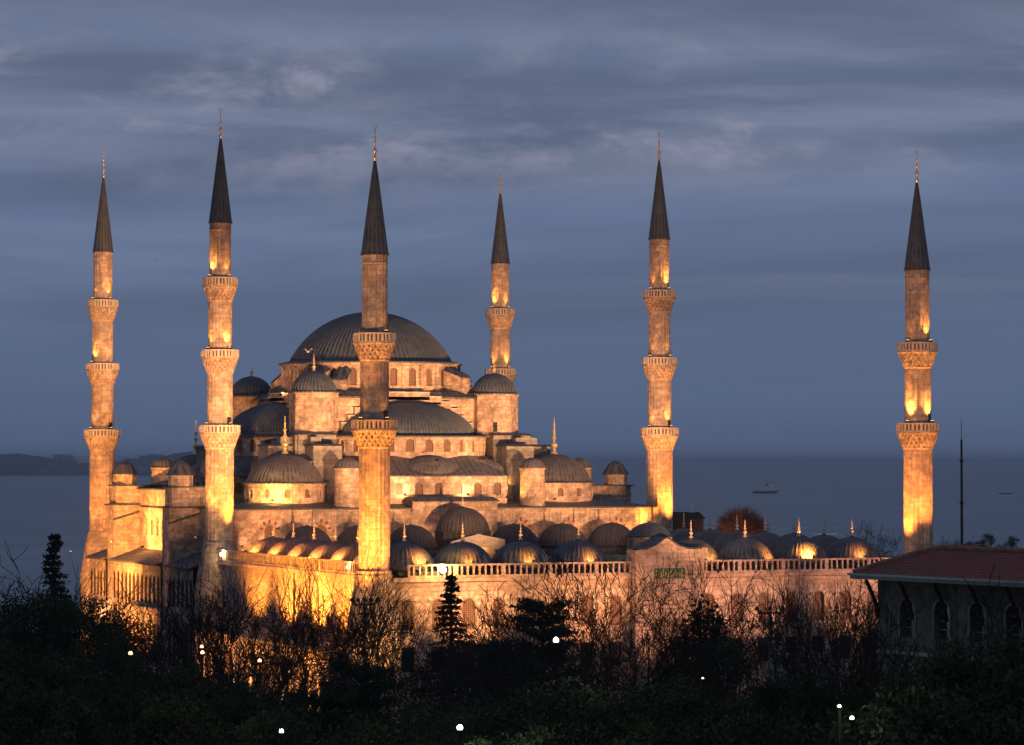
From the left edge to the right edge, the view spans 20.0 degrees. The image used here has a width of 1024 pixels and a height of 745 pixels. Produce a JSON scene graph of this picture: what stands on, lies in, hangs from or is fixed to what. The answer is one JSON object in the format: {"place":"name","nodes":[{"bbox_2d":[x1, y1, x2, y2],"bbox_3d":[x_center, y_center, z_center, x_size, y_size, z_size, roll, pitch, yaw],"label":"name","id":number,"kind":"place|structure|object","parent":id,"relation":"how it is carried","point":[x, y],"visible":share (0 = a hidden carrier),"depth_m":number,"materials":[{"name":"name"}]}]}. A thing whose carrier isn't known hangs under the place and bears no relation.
{"place":"outdoors","nodes":[
{"label":"outdoors","id":0,"kind":"place"},
{"bbox_2d":[0,451,193,475],"bbox_3d":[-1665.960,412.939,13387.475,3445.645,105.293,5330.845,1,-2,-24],"label":"hills","id":1,"kind":"structure","parent":0,"point":[16,464],"depth_m":11954.21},
{"bbox_2d":[32,454,173,474],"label":"town","id":2,"kind":"object","parent":1,"relation":"on","point":[142,464],"visible":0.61,"depth_m":10955.93},
{"bbox_2d":[0,633,600,744],"bbox_3d":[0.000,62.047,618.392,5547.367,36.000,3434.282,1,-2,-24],"label":"ground","id":3,"kind":"structure","parent":0,"point":[215,696],"depth_m":293.44,"materials":[{"name":"green soil"}]},
{"bbox_2d":[0,596,78,696],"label":"evergreen tree","id":4,"kind":"object","parent":3,"relation":"on","point":[2,606],"visible":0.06,"depth_m":215.04,"materials":[{"name":"green plant"}]},
{"bbox_2d":[32,533,81,653],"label":"spruce tree","id":5,"kind":"object","parent":3,"relation":"on","point":[56,543],"visible":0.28,"depth_m":245.30,"materials":[{"name":"green plant"}]},
{"bbox_2d":[0,585,116,738],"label":"evergreen tree","id":6,"kind":"object","parent":3,"relation":"on","point":[21,622],"visible":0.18,"depth_m":206.83,"materials":[{"name":"green plant"}]},
{"bbox_2d":[0,562,143,700],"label":"leafless tree","id":7,"kind":"object","parent":3,"relation":"on","point":[49,611],"visible":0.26,"depth_m":210.11,"materials":[{"name":"brown plant"}]},
{"bbox_2d":[8,606,137,744],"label":"leafless tree","id":8,"kind":"object","parent":3,"relation":"on","point":[99,663],"visible":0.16,"depth_m":175.48,"materials":[{"name":"brown plant"}]},
{"bbox_2d":[1,577,156,664],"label":"leafless tree","id":9,"kind":"object","parent":3,"relation":"on","point":[94,614],"visible":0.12,"depth_m":213.49,"materials":[{"name":"brown plant"}]},
{"bbox_2d":[9,596,163,742],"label":"evergreen tree","id":10,"kind":"object","parent":3,"relation":"on","point":[75,617],"visible":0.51,"depth_m":205.28,"materials":[{"name":"green plant"}]},
{"bbox_2d":[32,627,157,744],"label":"evergreen tree","id":11,"kind":"object","parent":3,"relation":"on","point":[101,641],"visible":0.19,"depth_m":198.70,"materials":[{"name":"green plant"}]},
{"bbox_2d":[80,150,120,651],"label":"minaret","id":12,"kind":"object","parent":3,"relation":"on","point":[101,437],"visible":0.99,"depth_m":373.57,"materials":[{"name":"stone"}]},
{"bbox_2d":[0,540,233,718],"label":"leafless tree","id":13,"kind":"object","parent":3,"relation":"on","point":[80,601],"visible":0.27,"depth_m":212.18,"materials":[{"name":"brown plant"}]},
{"bbox_2d":[128,651,132,744],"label":"street lamp","id":14,"kind":"object","parent":3,"relation":"on","point":[130,655],"visible":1,"depth_m":131.52,"materials":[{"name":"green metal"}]},
{"bbox_2d":[77,596,201,674],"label":"leafless tree","id":15,"kind":"object","parent":3,"relation":"on","point":[161,633],"visible":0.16,"depth_m":237.78,"materials":[{"name":"brown plant"}]},
{"bbox_2d":[118,586,226,714],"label":"leafless tree","id":16,"kind":"object","parent":3,"relation":"on","point":[154,621],"visible":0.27,"depth_m":230.12,"materials":[{"name":"brown plant"}]},
{"bbox_2d":[107,615,258,722],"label":"leafless tree","id":17,"kind":"object","parent":3,"relation":"on","point":[177,649],"visible":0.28,"depth_m":180.24,"materials":[{"name":"brown plant"}]},
{"bbox_2d":[97,604,288,718],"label":"leafless tree","id":18,"kind":"object","parent":3,"relation":"on","point":[169,657],"visible":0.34,"depth_m":204.60,"materials":[{"name":"brown plant"}]},
{"bbox_2d":[200,651,204,744],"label":"street lamp","id":19,"kind":"object","parent":3,"relation":"on","point":[202,654],"visible":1,"depth_m":128.52,"materials":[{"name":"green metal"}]},
{"bbox_2d":[144,552,280,689],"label":"leafless tree","id":20,"kind":"object","parent":3,"relation":"on","point":[236,608],"visible":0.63,"depth_m":220.28,"materials":[{"name":"brown plant"}]},
{"bbox_2d":[120,709,312,744],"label":"evergreen tree","id":21,"kind":"object","parent":3,"relation":"on","point":[267,735],"visible":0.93,"depth_m":132.60,"materials":[{"name":"green plant"}]},
{"bbox_2d":[194,108,240,652],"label":"minaret","id":22,"kind":"object","parent":3,"relation":"on","point":[219,434],"visible":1,"depth_m":327.87,"materials":[{"name":"stone"}]},
{"bbox_2d":[174,674,303,744],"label":"evergreen tree","id":23,"kind":"object","parent":3,"relation":"on","point":[225,686],"visible":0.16,"depth_m":162.64,"materials":[{"name":"green plant"}]},
{"bbox_2d":[257,659,261,744],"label":"street lamp","id":24,"kind":"object","parent":3,"relation":"on","point":[259,662],"visible":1,"depth_m":132.51,"materials":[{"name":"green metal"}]},
{"bbox_2d":[167,574,357,703],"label":"leafless tree","id":25,"kind":"object","parent":3,"relation":"on","point":[209,623],"visible":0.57,"depth_m":203.89,"materials":[{"name":"brown plant"}]},
{"bbox_2d":[136,559,388,711],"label":"leafless tree","id":26,"kind":"object","parent":3,"relation":"on","point":[290,637],"visible":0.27,"depth_m":223.95,"materials":[{"name":"brown plant"}]},
{"bbox_2d":[189,609,345,742],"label":"leafless tree","id":27,"kind":"object","parent":3,"relation":"on","point":[255,661],"visible":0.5,"depth_m":183.26,"materials":[{"name":"brown plant"}]},
{"bbox_2d":[232,706,340,744],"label":"evergreen tree","id":28,"kind":"object","parent":3,"relation":"on","point":[312,728],"visible":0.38,"depth_m":136.69,"materials":[{"name":"green plant"}]},
{"bbox_2d":[243,620,369,742],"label":"leafless tree","id":29,"kind":"object","parent":3,"relation":"on","point":[303,681],"visible":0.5,"depth_m":178.25,"materials":[{"name":"brown plant"}]},
{"bbox_2d":[241,538,405,725],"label":"leafless tree","id":30,"kind":"object","parent":3,"relation":"on","point":[309,604],"visible":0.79,"depth_m":211.99,"materials":[{"name":"brown plant"}]},
{"bbox_2d":[311,660,409,744],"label":"cedar tree","id":31,"kind":"object","parent":3,"relation":"on","point":[368,672],"visible":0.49,"depth_m":167.25,"materials":[{"name":"green plant"}]},
{"bbox_2d":[290,587,430,711],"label":"leafless tree","id":32,"kind":"object","parent":3,"relation":"on","point":[360,636],"visible":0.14,"depth_m":233.65,"materials":[{"name":"brown plant"}]},
{"bbox_2d":[278,572,449,730],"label":"leafless tree","id":33,"kind":"object","parent":3,"relation":"on","point":[375,635],"visible":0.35,"depth_m":220.28,"materials":[{"name":"brown plant"}]},
{"bbox_2d":[294,557,440,713],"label":"leafless tree","id":34,"kind":"object","parent":3,"relation":"on","point":[382,618],"visible":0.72,"depth_m":217.95,"materials":[{"name":"brown plant"}]},
{"bbox_2d":[85,312,656,679],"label":"mosque","id":35,"kind":"structure","parent":3,"relation":"on","point":[296,453],"depth_m":348.42,"materials":[{"name":"stone"}]},
{"bbox_2d":[347,126,401,724],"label":"minaret","id":36,"kind":"object","parent":3,"relation":"on","point":[374,430],"visible":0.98,"depth_m":277.16,"materials":[{"name":"stone"}]},
{"bbox_2d":[399,574,476,740],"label":"spruce tree","id":37,"kind":"object","parent":3,"relation":"on","point":[450,595],"visible":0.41,"depth_m":231.15,"materials":[{"name":"green plant"}]},
{"bbox_2d":[381,606,501,723],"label":"leafless tree","id":38,"kind":"object","parent":3,"relation":"on","point":[432,641],"visible":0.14,"depth_m":227.99,"materials":[{"name":"brown plant"}]},
{"bbox_2d":[291,636,612,743],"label":"leafless tree","id":39,"kind":"object","parent":3,"relation":"on","point":[441,691],"visible":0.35,"depth_m":176.38,"materials":[{"name":"brown plant"}]},
{"bbox_2d":[351,630,553,742],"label":"leafless tree","id":40,"kind":"object","parent":3,"relation":"on","point":[430,673],"visible":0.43,"depth_m":173.31,"materials":[{"name":"brown plant"}]},
{"bbox_2d":[340,616,589,743],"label":"leafless tree","id":41,"kind":"object","parent":3,"relation":"on","point":[433,676],"visible":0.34,"depth_m":184.81,"materials":[{"name":"brown plant"}]},
{"bbox_2d":[423,638,527,729],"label":"cedar tree","id":42,"kind":"object","parent":3,"relation":"on","point":[493,644],"visible":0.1,"depth_m":204.11,"materials":[{"name":"green plant"}]},
{"bbox_2d":[419,696,533,744],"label":"evergreen tree","id":43,"kind":"object","parent":3,"relation":"on","point":[483,721],"visible":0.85,"depth_m":138.61,"materials":[{"name":"green plant"}]},
{"bbox_2d":[395,625,570,744],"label":"leafless tree","id":44,"kind":"object","parent":3,"relation":"on","point":[467,650],"visible":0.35,"depth_m":177.63,"materials":[{"name":"brown plant"}]},
{"bbox_2d":[447,579,552,666],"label":"leafless tree","id":45,"kind":"object","parent":3,"relation":"on","point":[494,629],"visible":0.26,"depth_m":226.56,"materials":[{"name":"brown plant"}]},
{"bbox_2d":[485,168,515,381],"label":"minaret","id":46,"kind":"object","parent":3,"relation":"on","point":[500,315],"visible":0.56,"depth_m":396.33,"materials":[{"name":"stone"}]},
{"bbox_2d":[464,731,554,744],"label":"evergreen tree","id":47,"kind":"object","parent":3,"relation":"on","point":[484,742],"visible":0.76,"depth_m":121.81,"materials":[{"name":"green plant"}]},
{"bbox_2d":[422,564,622,739],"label":"leafless tree","id":48,"kind":"object","parent":3,"relation":"on","point":[506,623],"visible":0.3,"depth_m":220.75,"materials":[{"name":"brown plant"}]},
{"bbox_2d":[440,683,614,744],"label":"evergreen tree","id":49,"kind":"object","parent":3,"relation":"on","point":[526,707],"visible":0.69,"depth_m":140.45,"materials":[{"name":"green plant"}]},
{"bbox_2d":[194,497,894,723],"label":"courtyard portico","id":50,"kind":"structure","parent":3,"relation":"on","point":[463,531],"depth_m":292.97,"materials":[{"name":"stone"}]},
{"bbox_2d":[504,595,592,744],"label":"cedar tree","id":51,"kind":"object","parent":3,"relation":"on","point":[531,606],"visible":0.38,"depth_m":215.26,"materials":[{"name":"green plant"}]},
{"bbox_2d":[506,721,604,744],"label":"evergreen tree","id":52,"kind":"object","parent":3,"relation":"on","point":[543,739],"visible":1,"depth_m":120.90,"materials":[{"name":"green plant"}]},
{"bbox_2d":[553,637,558,739],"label":"street lamp","id":53,"kind":"object","parent":3,"relation":"on","point":[555,640],"visible":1,"depth_m":149.48,"materials":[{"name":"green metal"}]},
{"bbox_2d":[416,622,734,742],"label":"leafless tree","id":54,"kind":"object","parent":3,"relation":"on","point":[558,678],"visible":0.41,"depth_m":166.73,"materials":[{"name":"brown plant"}]},
{"bbox_2d":[521,552,665,688],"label":"leafless tree","id":55,"kind":"object","parent":3,"relation":"on","point":[608,614],"visible":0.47,"depth_m":221.73,"materials":[{"name":"brown plant"}]},
{"bbox_2d":[512,553,685,697],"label":"leafless tree","id":56,"kind":"object","parent":3,"relation":"on","point":[627,598],"visible":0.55,"depth_m":219.77,"materials":[{"name":"brown plant"}]},
{"bbox_2d":[513,593,740,741],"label":"leafless tree","id":57,"kind":"object","parent":3,"relation":"on","point":[626,661],"visible":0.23,"depth_m":182.67,"materials":[{"name":"brown plant"}]},
{"bbox_2d":[526,619,739,743],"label":"leafless tree","id":58,"kind":"object","parent":3,"relation":"on","point":[673,672],"visible":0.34,"depth_m":168.81,"materials":[{"name":"brown plant"}]},
{"bbox_2d":[559,617,751,719],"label":"leafless tree","id":59,"kind":"object","parent":3,"relation":"on","point":[662,666],"visible":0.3,"depth_m":170.38,"materials":[{"name":"brown plant"}]},
{"bbox_2d":[640,133,678,531],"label":"minaret","id":60,"kind":"object","parent":3,"relation":"on","point":[659,435],"visible":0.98,"depth_m":352.53,"materials":[{"name":"stone"}]},
{"bbox_2d":[558,606,791,719],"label":"leafless tree","id":61,"kind":"object","parent":3,"relation":"on","point":[612,639],"visible":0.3,"depth_m":178.12,"materials":[{"name":"brown plant"}]},
{"bbox_2d":[663,594,727,693],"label":"cypress tree","id":62,"kind":"object","parent":3,"relation":"on","point":[694,626],"visible":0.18,"depth_m":213.38,"materials":[{"name":"green plant"}]},
{"bbox_2d":[630,548,761,693],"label":"leafless tree","id":63,"kind":"object","parent":3,"relation":"on","point":[675,612],"visible":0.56,"depth_m":215.34,"materials":[{"name":"brown plant"}]},
{"bbox_2d":[597,590,813,696],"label":"leafless tree","id":64,"kind":"object","parent":3,"relation":"on","point":[661,631],"visible":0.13,"depth_m":227.81,"materials":[{"name":"brown plant"}]},
{"bbox_2d":[624,554,802,701],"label":"leafless tree","id":65,"kind":"object","parent":3,"relation":"on","point":[726,615],"visible":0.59,"depth_m":215.59,"materials":[{"name":"brown plant"}]},
{"bbox_2d":[692,598,744,708],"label":"cypress tree","id":66,"kind":"object","parent":3,"relation":"on","point":[715,629],"visible":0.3,"depth_m":207.17,"materials":[{"name":"green plant"}]},
{"bbox_2d":[625,614,828,734],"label":"leafless tree","id":67,"kind":"object","parent":3,"relation":"on","point":[717,662],"visible":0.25,"depth_m":173.19,"materials":[{"name":"brown plant"}]},
{"bbox_2d":[714,505,770,534],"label":"leafless tree","id":68,"kind":"object","parent":3,"relation":"on","point":[752,523],"visible":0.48,"depth_m":398.03,"materials":[{"name":"brown plant"}]},
{"bbox_2d":[755,606,784,680],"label":"floodlight mast","id":69,"kind":"object","parent":3,"relation":"on","point":[770,664],"visible":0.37,"depth_m":237.20,"materials":[{"name":"grey metal"}]},
{"bbox_2d":[714,674,828,744],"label":"evergreen tree","id":70,"kind":"object","parent":3,"relation":"on","point":[761,691],"visible":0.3,"depth_m":148.88,"materials":[{"name":"green plant"}]},
{"bbox_2d":[719,569,834,728],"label":"leafless tree","id":71,"kind":"object","parent":3,"relation":"on","point":[772,626],"visible":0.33,"depth_m":225.16,"materials":[{"name":"brown plant"}]},
{"bbox_2d":[720,639,856,725],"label":"leafless tree","id":72,"kind":"object","parent":3,"relation":"on","point":[771,674],"visible":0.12,"depth_m":157.65,"materials":[{"name":"brown plant"}]},
{"bbox_2d":[733,618,877,712],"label":"leafless tree","id":73,"kind":"object","parent":3,"relation":"on","point":[833,667],"visible":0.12,"depth_m":169.25,"materials":[{"name":"brown plant"}]},
{"bbox_2d":[774,652,839,730],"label":"stone archway","id":74,"kind":"object","parent":3,"relation":"on","point":[781,669],"visible":0.06,"depth_m":237.25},
{"bbox_2d":[754,559,877,685],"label":"leafless tree","id":75,"kind":"object","parent":3,"relation":"on","point":[802,624],"visible":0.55,"depth_m":209.11,"materials":[{"name":"brown plant"}]},
{"bbox_2d":[769,617,877,743],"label":"leafless tree","id":76,"kind":"object","parent":3,"relation":"on","point":[810,647],"visible":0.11,"depth_m":166.08,"materials":[{"name":"brown plant"}]},
{"bbox_2d":[768,553,881,709],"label":"leafless tree","id":77,"kind":"object","parent":3,"relation":"on","point":[830,630],"visible":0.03,"depth_m":195.40,"materials":[{"name":"brown plant"}]},
{"bbox_2d":[773,583,882,699],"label":"leafless tree","id":78,"kind":"object","parent":3,"relation":"on","point":[866,646],"visible":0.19,"depth_m":152.91,"materials":[{"name":"brown plant"}]},
{"bbox_2d":[783,615,877,744],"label":"leafless tree","id":79,"kind":"object","parent":3,"relation":"on","point":[845,661],"visible":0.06,"depth_m":157.83,"materials":[{"name":"brown plant"}]},
{"bbox_2d":[797,621,877,743],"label":"leafless tree","id":80,"kind":"object","parent":3,"relation":"on","point":[844,660],"visible":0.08,"depth_m":160.59,"materials":[{"name":"brown plant"}]},
{"bbox_2d":[799,577,877,685],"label":"leafless tree","id":81,"kind":"object","parent":3,"relation":"on","point":[832,618],"visible":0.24,"depth_m":206.14,"materials":[{"name":"brown plant"}]},
{"bbox_2d":[836,705,842,744],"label":"street lamp","id":82,"kind":"object","parent":3,"relation":"on","point":[839,708],"visible":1,"depth_m":103.57,"materials":[{"name":"black metal"}]},
{"bbox_2d":[823,575,877,668],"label":"leafless tree","id":83,"kind":"object","parent":3,"relation":"on","point":[848,588],"visible":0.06,"depth_m":216.20,"materials":[{"name":"brown plant"}]},
{"bbox_2d":[711,599,1023,744],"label":"leafless tree","id":84,"kind":"object","parent":3,"relation":"on","point":[839,667],"visible":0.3,"depth_m":137.69,"materials":[{"name":"brown plant"}]},
{"bbox_2d":[805,703,936,744],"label":"evergreen tree","id":85,"kind":"object","parent":3,"relation":"on","point":[847,731],"visible":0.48,"depth_m":105.74,"materials":[{"name":"green plant"}]},
{"bbox_2d":[812,690,948,744],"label":"evergreen tree","id":86,"kind":"object","parent":3,"relation":"on","point":[877,706],"visible":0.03,"depth_m":126.56,"materials":[{"name":"green plant"}]},
{"bbox_2d":[772,580,1023,733],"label":"leafless tree","id":87,"kind":"object","parent":3,"relation":"on","point":[880,639],"visible":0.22,"depth_m":136.31,"materials":[{"name":"brown plant"}]},
{"bbox_2d":[896,150,939,553],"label":"minaret","id":88,"kind":"object","parent":3,"relation":"on","point":[918,433],"visible":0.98,"depth_m":299.38,"materials":[{"name":"stone"}]},
{"bbox_2d":[858,652,1005,744],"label":"evergreen tree","id":89,"kind":"object","parent":3,"relation":"on","point":[905,678],"visible":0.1,"depth_m":115.28,"materials":[{"name":"green plant"}]},
{"bbox_2d":[842,691,1023,744],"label":"evergreen tree","id":90,"kind":"object","parent":3,"relation":"on","point":[1010,734],"visible":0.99,"depth_m":100.65,"materials":[{"name":"green plant"}]},
{"bbox_2d":[843,680,1022,744],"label":"evergreen tree","id":91,"kind":"object","parent":3,"relation":"on","point":[925,711],"visible":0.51,"depth_m":103.88,"materials":[{"name":"green plant"}]},
{"bbox_2d":[892,564,1022,740],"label":"leafless tree","id":92,"kind":"object","parent":3,"relation":"on","point":[983,598],"visible":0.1,"depth_m":129.98,"materials":[{"name":"brown plant"}]},
{"bbox_2d":[959,420,963,543],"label":"radio mast","id":93,"kind":"object","parent":3,"relation":"on","point":[961,460],"visible":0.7,"depth_m":429.40,"materials":[{"name":"metal"}]},
{"bbox_2d":[902,627,1023,744],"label":"evergreen tree","id":94,"kind":"object","parent":3,"relation":"on","point":[970,671],"visible":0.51,"depth_m":112.30,"materials":[{"name":"green plant"}]},
{"bbox_2d":[950,639,1023,744],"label":"evergreen tree","id":95,"kind":"object","parent":3,"relation":"on","point":[1014,682],"visible":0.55,"depth_m":107.97,"materials":[{"name":"green plant"}]},
{"bbox_2d":[0,462,1023,632],"bbox_3d":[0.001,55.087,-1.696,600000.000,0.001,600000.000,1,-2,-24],"label":"sea","id":96,"kind":"structure","parent":0,"point":[837,497],"depth_m":3967.70,"materials":[{"name":"liquid"}]},
{"bbox_2d":[752,483,778,492],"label":"ship","id":97,"kind":"object","parent":96,"relation":"on","point":[769,489],"visible":1,"depth_m":4955.52,"materials":[{"name":"white paint"}]},
{"bbox_2d":[0,0,1023,461],"label":"sky","id":98,"kind":"structure","parent":0,"point":[791,131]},
{"bbox_2d":[673,504,705,531],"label":"house","id":99,"kind":"structure","parent":0,"point":[696,519],"depth_m":398.37,"materials":[{"name":"brick"}]},
{"bbox_2d":[842,521,902,555],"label":"leafless tree","id":100,"kind":"object","parent":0,"point":[880,540],"visible":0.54,"depth_m":397.13,"materials":[{"name":"brown plant"}]},
{"bbox_2d":[853,525,896,554],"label":"leafless tree","id":101,"kind":"object","parent":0,"point":[870,538],"visible":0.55,"depth_m":392.81,"materials":[{"name":"brown plant"}]},
{"bbox_2d":[847,544,1023,719],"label":"stone house","id":102,"kind":"structure","parent":0,"point":[932,580],"depth_m":145.74,"materials":[{"name":"stone"}]},
{"bbox_2d":[979,533,1002,546],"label":"evergreen tree","id":103,"kind":"object","parent":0,"point":[989,537],"visible":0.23,"depth_m":383.81,"materials":[{"name":"green plant"}]},
{"bbox_2d":[1003,536,1019,547],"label":"evergreen tree","id":104,"kind":"object","parent":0,"point":[1011,542],"visible":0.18,"depth_m":379.13,"materials":[{"name":"green plant"}]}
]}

